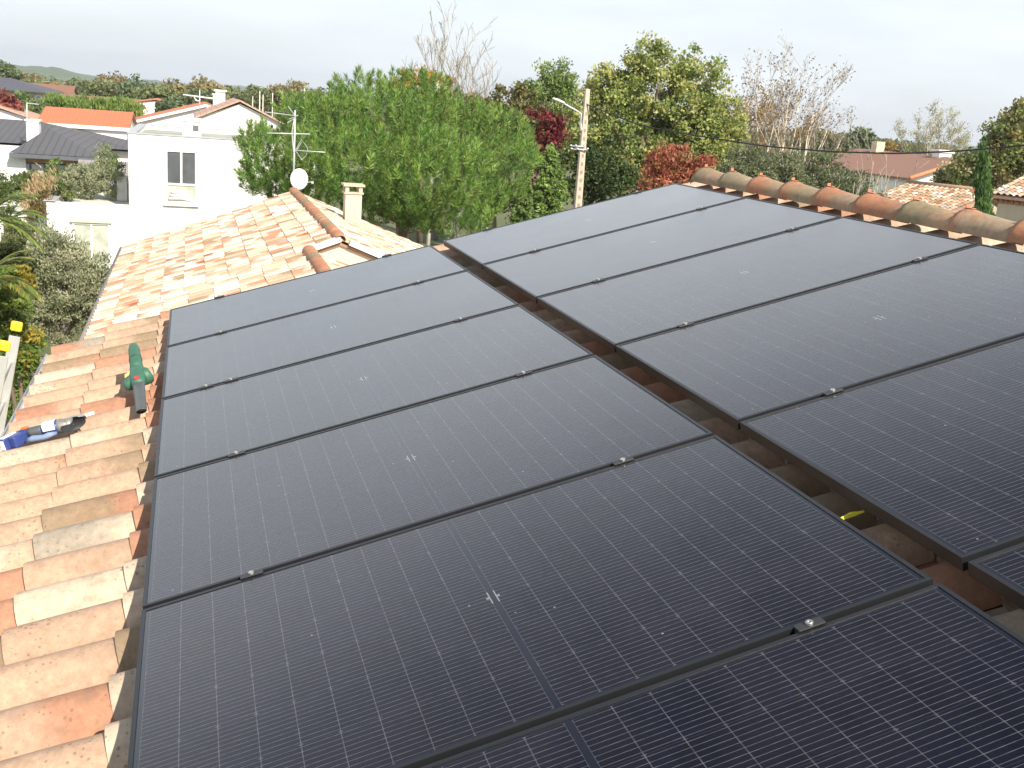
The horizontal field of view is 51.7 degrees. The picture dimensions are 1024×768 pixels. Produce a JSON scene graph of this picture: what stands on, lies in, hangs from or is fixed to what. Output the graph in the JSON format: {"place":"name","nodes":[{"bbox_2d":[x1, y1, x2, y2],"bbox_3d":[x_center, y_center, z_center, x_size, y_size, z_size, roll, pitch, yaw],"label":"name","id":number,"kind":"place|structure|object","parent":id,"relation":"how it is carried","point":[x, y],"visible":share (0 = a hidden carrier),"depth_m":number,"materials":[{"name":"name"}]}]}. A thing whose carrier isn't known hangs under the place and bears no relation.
{"place":"outdoors","nodes":[
{"label":"outdoors","id":0,"kind":"place"},
{"bbox_2d":[6,357,42,425],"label":"patio paving","id":1,"kind":"structure","parent":0,"point":[29,374],"depth_m":27.70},
{"bbox_2d":[0,321,22,436],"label":"ladder","id":2,"kind":"object","parent":1,"relation":"on","point":[10,346],"visible":1,"depth_m":6.85,"materials":[{"name":"metal"}]},
{"bbox_2d":[6,372,32,423],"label":"shrub","id":3,"kind":"object","parent":1,"relation":"on","point":[26,381],"visible":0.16,"depth_m":22.41,"materials":[{"name":"plant"}]},
{"bbox_2d":[0,234,41,410],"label":"garden shrub","id":4,"kind":"object","parent":1,"relation":"on","point":[10,244],"visible":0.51,"depth_m":19.88,"materials":[{"name":"green plant"}]},
{"bbox_2d":[0,249,42,303],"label":"palm","id":5,"kind":"object","parent":1,"relation":"on","point":[11,281],"visible":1,"depth_m":15.40,"materials":[{"name":"green plant"}]},
{"bbox_2d":[0,216,42,376],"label":"garden shrub","id":6,"kind":"object","parent":1,"relation":"on","point":[9,233],"visible":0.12,"depth_m":23.49,"materials":[{"name":"green plant"}]},
{"bbox_2d":[0,263,47,401],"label":"garden shrub","id":7,"kind":"object","parent":1,"relation":"on","point":[28,361],"visible":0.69,"depth_m":16.51,"materials":[{"name":"green plant"}]},
{"bbox_2d":[0,180,47,427],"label":"palm","id":8,"kind":"object","parent":1,"relation":"on","point":[12,222],"visible":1,"depth_m":18.05,"materials":[{"name":"green plant"}]},
{"bbox_2d":[0,190,49,400],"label":"palm","id":9,"kind":"object","parent":1,"relation":"on","point":[10,210],"visible":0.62,"depth_m":24.35,"materials":[{"name":"green plant"}]},
{"bbox_2d":[7,218,112,351],"bbox_3d":[-9.234,-0.972,21.719,2.424,4.876,2.020,0,15,-17],"label":"olive tree","id":10,"kind":"object","parent":1,"relation":"on","point":[63,262],"visible":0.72,"depth_m":21.09,"materials":[{"name":"green plant"}]},
{"bbox_2d":[0,77,62,103],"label":"dark roof house","id":11,"kind":"structure","parent":0,"point":[11,85],"depth_m":93.10,"materials":[{"name":"stone"}]},
{"bbox_2d":[28,82,78,94],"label":"house","id":12,"kind":"structure","parent":0,"point":[67,89],"depth_m":135.81,"materials":[{"name":"orange tile"}]},
{"bbox_2d":[78,159,128,189],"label":"garden wall","id":13,"kind":"structure","parent":0,"point":[126,166],"depth_m":47.25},
{"bbox_2d":[134,93,283,132],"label":"orange roof house","id":14,"kind":"structure","parent":0,"point":[170,117],"depth_m":73.28,"materials":[{"name":"paint"}]},
{"bbox_2d":[193,98,283,130],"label":"white gable house","id":15,"kind":"structure","parent":0,"point":[231,114],"depth_m":59.33,"materials":[{"name":"paint"}]},
{"bbox_2d":[214,89,226,104],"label":"chimney stack","id":16,"kind":"object","parent":15,"relation":"on","point":[220,95],"visible":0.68,"depth_m":67.85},
{"bbox_2d":[0,65,756,134],"bbox_3d":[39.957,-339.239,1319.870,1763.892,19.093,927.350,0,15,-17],"label":"green hill","id":17,"kind":"structure","parent":0,"point":[60,74],"depth_m":1230.57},
{"bbox_2d":[0,0,1023,145],"label":"sky","id":18,"kind":"structure","parent":0,"point":[906,56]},
{"bbox_2d":[3,118,1021,355],"bbox_3d":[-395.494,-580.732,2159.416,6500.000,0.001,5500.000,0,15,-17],"label":"ground","id":19,"kind":"structure","parent":0,"point":[500,219],"depth_m":72.86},
{"bbox_2d":[0,86,23,111],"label":"red bush","id":20,"kind":"object","parent":19,"relation":"on","point":[10,100],"visible":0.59,"depth_m":69.94,"materials":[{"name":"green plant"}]},
{"bbox_2d":[0,59,23,79],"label":"distant tree","id":21,"kind":"object","parent":19,"relation":"on","point":[8,70],"visible":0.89,"depth_m":156.13,"materials":[{"name":"green plant"}]},
{"bbox_2d":[0,105,40,119],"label":"house","id":22,"kind":"structure","parent":19,"relation":"on","point":[8,113],"depth_m":68.73,"materials":[{"name":"white tile"}]},
{"bbox_2d":[14,90,47,113],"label":"green bush","id":23,"kind":"object","parent":19,"relation":"on","point":[35,108],"visible":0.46,"depth_m":74.14,"materials":[{"name":"green plant"}]},
{"bbox_2d":[19,70,45,81],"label":"distant tree","id":24,"kind":"object","parent":19,"relation":"on","point":[32,77],"visible":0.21,"depth_m":227.94,"materials":[{"name":"brown plant"}]},
{"bbox_2d":[19,179,52,225],"bbox_3d":[-14.797,-4.131,32.981,1.003,4.534,0.900,0,15,-17],"label":"garden shrub","id":25,"kind":"object","parent":19,"relation":"on","point":[38,205],"visible":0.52,"depth_m":32.52,"materials":[{"name":"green plant"}]},
{"bbox_2d":[19,163,58,312],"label":"pampas grass","id":26,"kind":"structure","parent":19,"relation":"on","point":[35,182],"depth_m":29.80,"materials":[{"name":"beige plant"}]},
{"bbox_2d":[0,169,82,257],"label":"garden shrub","id":27,"kind":"object","parent":19,"relation":"on","point":[20,177],"visible":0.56,"depth_m":36.66,"materials":[{"name":"green plant"}]},
{"bbox_2d":[0,119,127,241],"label":"grey roof bungalow","id":28,"kind":"object","parent":19,"relation":"on","point":[26,144],"visible":0.38,"depth_m":50.68,"materials":[{"name":"tile"}]},
{"bbox_2d":[26,162,46,235],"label":"window","id":29,"kind":"structure","parent":28,"relation":"in","point":[29,165],"depth_m":48.75,"materials":[{"name":"grey glass"}]},
{"bbox_2d":[63,77,90,90],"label":"distant tree","id":30,"kind":"object","parent":19,"relation":"on","point":[74,81],"visible":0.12,"depth_m":178.52,"materials":[{"name":"green plant"}]},
{"bbox_2d":[40,143,125,193],"bbox_3d":[-16.248,-6.481,40.071,3.149,5.317,1.316,0,15,-17],"label":"garden shrub","id":31,"kind":"object","parent":19,"relation":"on","point":[53,163],"visible":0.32,"depth_m":39.63,"materials":[{"name":"green plant"}]},
{"bbox_2d":[38,106,136,139],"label":"orange roof house","id":32,"kind":"structure","parent":19,"relation":"on","point":[118,124],"depth_m":62.27,"materials":[{"name":"tile"}]},
{"bbox_2d":[36,91,147,116],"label":"conifer hedge","id":33,"kind":"object","parent":19,"relation":"on","point":[115,103],"visible":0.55,"depth_m":82.29,"materials":[{"name":"green plant"}]},
{"bbox_2d":[57,142,128,199],"bbox_3d":[-15.460,-6.159,38.831,2.798,5.446,1.799,0,15,-17],"label":"olive tree","id":34,"kind":"object","parent":19,"relation":"on","point":[90,182],"visible":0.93,"depth_m":38.33,"materials":[{"name":"green plant"}]},
{"bbox_2d":[70,77,120,96],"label":"distant tree","id":35,"kind":"object","parent":19,"relation":"on","point":[95,89],"visible":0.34,"depth_m":156.27,"materials":[{"name":"green plant"}]},
{"bbox_2d":[92,70,128,96],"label":"distant tree","id":36,"kind":"object","parent":19,"relation":"on","point":[113,78],"visible":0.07,"depth_m":176.06,"materials":[{"name":"brown plant"}]},
{"bbox_2d":[115,73,157,98],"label":"distant tree","id":37,"kind":"object","parent":19,"relation":"on","point":[125,87],"visible":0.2,"depth_m":148.94,"materials":[{"name":"green plant"}]},
{"bbox_2d":[129,83,181,100],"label":"distant tree","id":38,"kind":"object","parent":19,"relation":"on","point":[152,92],"visible":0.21,"depth_m":136.78,"materials":[{"name":"green plant"}]},
{"bbox_2d":[138,98,185,114],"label":"house","id":39,"kind":"structure","parent":19,"relation":"on","point":[149,105],"depth_m":119.43,"materials":[{"name":"paint"}]},
{"bbox_2d":[154,95,182,111],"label":"distant tree","id":40,"kind":"object","parent":19,"relation":"on","point":[170,102],"visible":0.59,"depth_m":110.12,"materials":[{"name":"green plant"}]},
{"bbox_2d":[43,117,314,298],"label":"white house","id":41,"kind":"structure","parent":19,"relation":"on","point":[184,174],"depth_m":36.75,"materials":[{"name":"paint"}]},
{"bbox_2d":[72,222,110,298],"bbox_3d":[-14.549,-4.253,36.656,1.203,2.659,0.080,0,15,-17],"label":"window","id":42,"kind":"structure","parent":41,"relation":"in","point":[98,234],"depth_m":36.48,"materials":[{"name":"beige glass"}]},
{"bbox_2d":[165,149,196,203],"bbox_3d":[-11.485,-7.190,36.731,1.054,1.828,0.126,0,15,-17],"label":"window","id":43,"kind":"structure","parent":41,"relation":"in","point":[180,165],"depth_m":36.73,"materials":[{"name":"grey glass"}]},
{"bbox_2d":[160,78,206,94],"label":"distant tree","id":44,"kind":"object","parent":19,"relation":"on","point":[181,87],"visible":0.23,"depth_m":146.50,"materials":[{"name":"brown plant"}]},
{"bbox_2d":[177,88,213,104],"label":"distant tree","id":45,"kind":"object","parent":19,"relation":"on","point":[187,100],"visible":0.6,"depth_m":128.85,"materials":[{"name":"green plant"}]},
{"bbox_2d":[187,74,227,100],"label":"distant tree","id":46,"kind":"object","parent":19,"relation":"on","point":[211,85],"visible":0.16,"depth_m":156.94,"materials":[{"name":"brown plant"}]},
{"bbox_2d":[217,84,251,105],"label":"distant tree","id":47,"kind":"object","parent":19,"relation":"on","point":[230,93],"visible":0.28,"depth_m":167.23,"materials":[{"name":"green plant"}]},
{"bbox_2d":[79,182,423,340],"bbox_3d":[-2.426,0.578,15.693,7.540,5.889,20.090,0,15,-17],"label":"tiled bungalow","id":48,"kind":"object","parent":19,"relation":"on","point":[293,232],"visible":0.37,"depth_m":18.27,"materials":[{"name":"tile"}]},
{"bbox_2d":[265,106,324,189],"bbox_3d":[-5.079,-5.323,24.715,1.404,2.244,0.668,0,15,-17],"label":"antenna mast","id":49,"kind":"object","parent":48,"relation":"on","point":[299,179],"visible":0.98,"depth_m":24.84,"materials":[{"name":"metal"}]},
{"bbox_2d":[241,84,271,109],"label":"distant tree","id":50,"kind":"object","parent":19,"relation":"on","point":[254,90],"visible":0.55,"depth_m":178.18,"materials":[{"name":"green plant"}]},
{"bbox_2d":[265,83,296,117],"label":"distant tree","id":51,"kind":"object","parent":19,"relation":"on","point":[275,92],"visible":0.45,"depth_m":187.79,"materials":[{"name":"green plant"}]},
{"bbox_2d":[285,78,311,124],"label":"distant tree","id":52,"kind":"object","parent":19,"relation":"on","point":[296,85],"visible":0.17,"depth_m":215.61,"materials":[{"name":"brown plant"}]},
{"bbox_2d":[297,86,328,114],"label":"distant tree","id":53,"kind":"object","parent":19,"relation":"on","point":[314,90],"visible":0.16,"depth_m":198.70,"materials":[{"name":"green plant"}]},
{"bbox_2d":[232,63,544,240],"bbox_3d":[-3.400,-4.588,29.738,8.669,8.772,7.422,0,15,-17],"label":"stone pine","id":54,"kind":"object","parent":19,"relation":"on","point":[450,156],"visible":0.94,"depth_m":28.39,"materials":[{"name":"green plant"}]},
{"bbox_2d":[390,63,479,242],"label":"yellow tree","id":55,"kind":"object","parent":19,"relation":"on","point":[420,237],"visible":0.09,"depth_m":57.50,"materials":[{"name":"green plant"}]},
{"bbox_2d":[405,1,466,239],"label":"bare tree","id":56,"kind":"object","parent":19,"relation":"on","point":[435,236],"visible":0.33,"depth_m":59.02,"materials":[{"name":"grey plant"}]},
{"bbox_2d":[427,18,495,237],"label":"bare tree","id":57,"kind":"object","parent":19,"relation":"on","point":[455,227],"visible":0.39,"depth_m":55.99,"materials":[{"name":"grey plant"}]},
{"bbox_2d":[456,42,501,232],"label":"bare tree","id":58,"kind":"object","parent":19,"relation":"on","point":[485,94],"visible":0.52,"depth_m":53.84,"materials":[{"name":"grey plant"}]},
{"bbox_2d":[457,81,537,227],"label":"shrubby tree","id":59,"kind":"object","parent":19,"relation":"on","point":[524,100],"visible":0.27,"depth_m":48.12,"materials":[{"name":"green plant"}]},
{"bbox_2d":[0,164,1023,767],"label":"tiled house","id":60,"kind":"structure","parent":19,"relation":"on","point":[74,518],"depth_m":3.79,"materials":[{"name":"tile"}]},
{"bbox_2d":[0,414,86,450],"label":"angle grinder","id":61,"kind":"object","parent":60,"relation":"on","point":[45,430],"visible":1,"depth_m":4.90,"materials":[{"name":"blue plastic"}]},
{"bbox_2d":[123,343,153,413],"bbox_3d":[-1.878,-0.028,5.307,0.148,0.111,0.789,-16,28,-14],"label":"leaf blower","id":62,"kind":"object","parent":60,"relation":"on","point":[138,379],"visible":1,"depth_m":5.28,"materials":[{"name":"green plastic"}]},
{"label":"rail","id":63,"kind":"object","parent":60,"relation":"attached to","visible":0},
{"bbox_2d":[240,569,262,579],"bbox_3d":[-0.732,0.548,2.988,0.064,0.042,0.025,-16,19,-12],"label":"panel clamp","id":64,"kind":"object","parent":63,"relation":"attached to","point":[251,573],"visible":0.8,"depth_m":2.98,"materials":[{"name":"metal"}]},
{"bbox_2d":[167,245,467,346],"bbox_3d":[-1.230,-0.561,6.532,1.755,0.037,1.038,-16,19,-12],"label":"solar panel","id":65,"kind":"object","parent":63,"relation":"attached to","point":[198,320],"visible":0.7,"depth_m":6.47,"materials":[{"name":"black glass"}]},
{"bbox_2d":[162,270,518,398],"bbox_3d":[-0.935,-0.285,5.555,1.755,0.036,1.038,-16,19,-12],"label":"solar panel","id":66,"kind":"object","parent":63,"relation":"attached to","point":[221,358],"visible":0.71,"depth_m":5.48,"materials":[{"name":"black glass"}]},
{"bbox_2d":[154,305,593,477],"bbox_3d":[-0.638,-0.010,4.577,1.755,0.035,1.038,-16,19,-12],"label":"solar panel","id":67,"kind":"object","parent":63,"relation":"attached to","point":[206,425],"visible":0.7,"depth_m":4.49,"materials":[{"name":"black glass"}]},
{"bbox_2d":[142,355,712,608],"bbox_3d":[-0.341,0.266,3.600,1.755,0.035,1.038,-16,19,-12],"label":"solar panel","id":68,"kind":"object","parent":63,"relation":"attached to","point":[218,523],"visible":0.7,"depth_m":3.49,"materials":[{"name":"black glass"}]},
{"bbox_2d":[127,435,932,767],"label":"solar panel","id":69,"kind":"object","parent":63,"relation":"attached to","point":[429,643],"visible":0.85,"depth_m":2.51,"materials":[{"name":"black glass"}]},
{"bbox_2d":[419,583,1023,767],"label":"solar panel","id":70,"kind":"object","parent":63,"relation":"attached to","point":[931,676],"visible":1,"depth_m":2.03,"materials":[{"name":"black glass"}]},
{"label":"rail","id":71,"kind":"object","parent":60,"relation":"attached to","visible":0},
{"bbox_2d":[793,617,825,633],"bbox_3d":[0.634,0.523,2.251,0.064,0.042,0.025,-16,19,-12],"label":"panel clamp","id":72,"kind":"object","parent":71,"relation":"attached to","point":[808,624],"visible":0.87,"depth_m":2.24,"materials":[{"name":"metal"}]},
{"bbox_3d":[0.861,-0.076,4.002,0.040,0.040,7.260,-16,19,-12],"label":"rail","id":73,"kind":"object","parent":60,"relation":"attached to","visible":0},
{"bbox_2d":[443,183,745,269],"bbox_3d":[0.501,-1.063,6.950,1.755,0.036,1.038,-16,19,-12],"label":"solar panel","id":74,"kind":"object","parent":73,"relation":"attached to","point":[479,249],"visible":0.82,"depth_m":6.89,"materials":[{"name":"black glass"}]},
{"bbox_2d":[482,197,840,303],"bbox_3d":[0.799,-0.787,5.973,1.755,0.037,1.038,-16,19,-12],"label":"solar panel","id":75,"kind":"object","parent":73,"relation":"attached to","point":[532,276],"visible":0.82,"depth_m":5.90,"materials":[{"name":"black glass"}]},
{"bbox_2d":[537,216,977,351],"bbox_3d":[1.099,-0.513,4.996,1.755,0.036,1.038,-16,19,-12],"label":"solar panel","id":76,"kind":"object","parent":73,"relation":"attached to","point":[611,313],"visible":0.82,"depth_m":4.91,"materials":[{"name":"black glass"}]},
{"bbox_2d":[616,244,1023,429],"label":"solar panel","id":77,"kind":"object","parent":73,"relation":"attached to","point":[734,369],"visible":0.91,"depth_m":3.94,"materials":[{"name":"black glass"}]},
{"bbox_2d":[740,336,1023,570],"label":"solar panel","id":78,"kind":"object","parent":73,"relation":"attached to","point":[929,457],"visible":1,"depth_m":2.96,"materials":[{"name":"black glass"}]},
{"bbox_2d":[968,542,1023,609],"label":"solar panel","id":79,"kind":"object","parent":73,"relation":"attached to","point":[1000,572],"visible":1,"depth_m":2.30,"materials":[{"name":"black glass"}]},
{"bbox_2d":[23,73,1018,176],"bbox_3d":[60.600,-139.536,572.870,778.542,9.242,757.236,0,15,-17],"label":"woods","id":80,"kind":"object","parent":19,"relation":"on","point":[52,79],"visible":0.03,"depth_m":243.04,"materials":[{"name":"green plant"}]},
{"bbox_2d":[508,172,539,222],"bbox_3d":[0.230,-3.485,32.149,0.981,5.912,0.822,0,15,-17],"label":"cedar tree","id":81,"kind":"object","parent":19,"relation":"on","point":[522,211],"visible":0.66,"depth_m":31.50,"materials":[{"name":"green plant"}]},
{"bbox_2d":[497,55,590,178],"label":"broadleaf tree","id":82,"kind":"object","parent":19,"relation":"on","point":[547,85],"visible":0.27,"depth_m":52.61,"materials":[{"name":"green plant"}]},
{"bbox_2d":[525,103,572,185],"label":"plum tree","id":83,"kind":"object","parent":19,"relation":"on","point":[550,128],"visible":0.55,"depth_m":40.62,"materials":[{"name":"red plant"}]},
{"bbox_2d":[532,142,571,216],"bbox_3d":[0.959,-4.078,32.923,1.525,6.779,1.451,7,15,10],"label":"cedar tree","id":84,"kind":"object","parent":19,"relation":"on","point":[549,194],"visible":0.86,"depth_m":32.25,"materials":[{"name":"green plant"}]},
{"bbox_2d":[486,134,649,224],"bbox_3d":[2.027,-5.878,39.697,6.413,7.083,2.749,4,14,0],"label":"dark shrub","id":85,"kind":"object","parent":19,"relation":"on","point":[604,185],"visible":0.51,"depth_m":38.84,"materials":[{"name":"green plant"}]},
{"bbox_2d":[552,89,589,207],"bbox_3d":[1.651,-5.491,35.220,1.819,8.466,0.443,-7,18,-37],"label":"utility pole","id":86,"kind":"object","parent":19,"relation":"on","point":[582,149],"visible":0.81,"depth_m":34.98,"materials":[{"name":"concrete"}]},
{"bbox_2d":[587,104,1023,153],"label":"overhead cable","id":87,"kind":"object","parent":86,"relation":"attached to","point":[813,149],"visible":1,"depth_m":29.21,"materials":[{"name":"black plastic"}]},
{"bbox_2d":[559,30,752,194],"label":"broadleaf tree","id":88,"kind":"object","parent":19,"relation":"on","point":[708,111],"visible":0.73,"depth_m":43.39,"materials":[{"name":"green plant"}]},
{"bbox_2d":[634,138,718,190],"bbox_3d":[4.729,-3.905,32.685,2.447,7.139,1.978,0,15,-17],"label":"smoke bush","id":89,"kind":"object","parent":19,"relation":"on","point":[657,173],"visible":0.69,"depth_m":31.70,"materials":[{"name":"red plant"}]},
{"bbox_2d":[715,141,778,180],"bbox_3d":[7.923,-4.849,37.126,2.768,7.210,1.960,0,15,-17],"label":"olive shrub","id":90,"kind":"object","parent":19,"relation":"on","point":[746,167],"visible":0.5,"depth_m":36.22,"materials":[{"name":"green plant"}]},
{"bbox_2d":[725,80,821,161],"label":"rusty tree","id":91,"kind":"object","parent":19,"relation":"on","point":[759,120],"visible":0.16,"depth_m":52.70,"materials":[{"name":"brown plant"}]},
{"bbox_2d":[755,148,823,187],"bbox_3d":[9.333,-4.971,38.264,3.017,7.093,2.214,0,15,-17],"label":"olive shrub","id":92,"kind":"object","parent":19,"relation":"on","point":[794,171],"visible":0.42,"depth_m":37.32,"materials":[{"name":"green plant"}]},
{"bbox_2d":[720,29,859,175],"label":"birch tree","id":93,"kind":"object","parent":19,"relation":"on","point":[774,121],"visible":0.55,"depth_m":46.44,"materials":[{"name":"grey plant"}]},
{"bbox_2d":[788,126,824,169],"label":"distant tree","id":94,"kind":"object","parent":19,"relation":"on","point":[803,139],"visible":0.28,"depth_m":158.64,"materials":[{"name":"brown plant"}]},
{"bbox_2d":[783,145,860,194],"bbox_3d":[11.142,-5.211,39.337,2.937,7.279,2.182,9,15,16],"label":"olive shrub","id":95,"kind":"object","parent":19,"relation":"on","point":[833,179],"visible":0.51,"depth_m":38.38,"materials":[{"name":"green plant"}]},
{"bbox_2d":[811,130,847,154],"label":"distant tree","id":96,"kind":"object","parent":19,"relation":"on","point":[828,140],"visible":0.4,"depth_m":149.06,"materials":[{"name":"green plant"}]},
{"bbox_2d":[840,126,876,150],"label":"distant tree","id":97,"kind":"object","parent":19,"relation":"on","point":[870,137],"visible":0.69,"depth_m":138.49,"materials":[{"name":"green plant"}]},
{"bbox_2d":[832,166,890,197],"bbox_3d":[12.754,-4.992,40.415,2.794,6.557,2.014,0,15,-17],"label":"olive shrub","id":98,"kind":"object","parent":19,"relation":"on","point":[864,189],"visible":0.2,"depth_m":39.64,"materials":[{"name":"green plant"}]},
{"bbox_2d":[850,119,929,198],"bbox_3d":[12.880,-5.220,37.942,3.017,8.264,3.137,13,17,31],"label":"bare tree","id":99,"kind":"object","parent":19,"relation":"on","point":[885,191],"visible":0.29,"depth_m":37.21,"materials":[{"name":"brown plant"}]},
{"bbox_2d":[874,137,913,151],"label":"distant tree","id":100,"kind":"object","parent":19,"relation":"on","point":[891,145],"visible":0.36,"depth_m":155.10,"materials":[{"name":"green plant"}]},
{"bbox_2d":[889,98,973,156],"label":"birch tree","id":101,"kind":"object","parent":19,"relation":"on","point":[949,135],"visible":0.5,"depth_m":94.94,"materials":[{"name":"grey plant"}]},
{"bbox_2d":[929,158,974,185],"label":"flowering shrub","id":102,"kind":"object","parent":19,"relation":"on","point":[938,175],"visible":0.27,"depth_m":59.57,"materials":[{"name":"green plant"}]},
{"bbox_2d":[941,96,1023,188],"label":"evergreen tree","id":103,"kind":"object","parent":19,"relation":"on","point":[1009,161],"visible":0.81,"depth_m":54.58,"materials":[{"name":"green plant"}]},
{"bbox_2d":[970,140,994,215],"bbox_3d":[14.308,-3.626,33.036,0.899,7.838,0.674,11,16,24],"label":"cypress tree","id":104,"kind":"object","parent":19,"relation":"on","point":[983,189],"visible":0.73,"depth_m":32.30,"materials":[{"name":"green plant"}]},
{"bbox_2d":[992,175,1023,221],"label":"tiled house corner","id":105,"kind":"object","parent":19,"relation":"on","point":[1008,198],"visible":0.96,"depth_m":39.35,"materials":[{"name":"paint"}]},
{"bbox_2d":[78,73,987,149],"bbox_3d":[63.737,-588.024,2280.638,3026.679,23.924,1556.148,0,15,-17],"label":"hills","id":106,"kind":"structure","parent":0,"point":[240,86],"depth_m":2268.64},
{"bbox_2d":[806,141,1007,193],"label":"rust roof house","id":107,"kind":"structure","parent":0,"point":[903,166],"depth_m":73.45,"materials":[{"name":"tile"}]},
{"bbox_2d":[881,180,997,215],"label":"tiled garage","id":108,"kind":"structure","parent":0,"point":[956,198],"depth_m":45.89,"materials":[{"name":"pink tile"}]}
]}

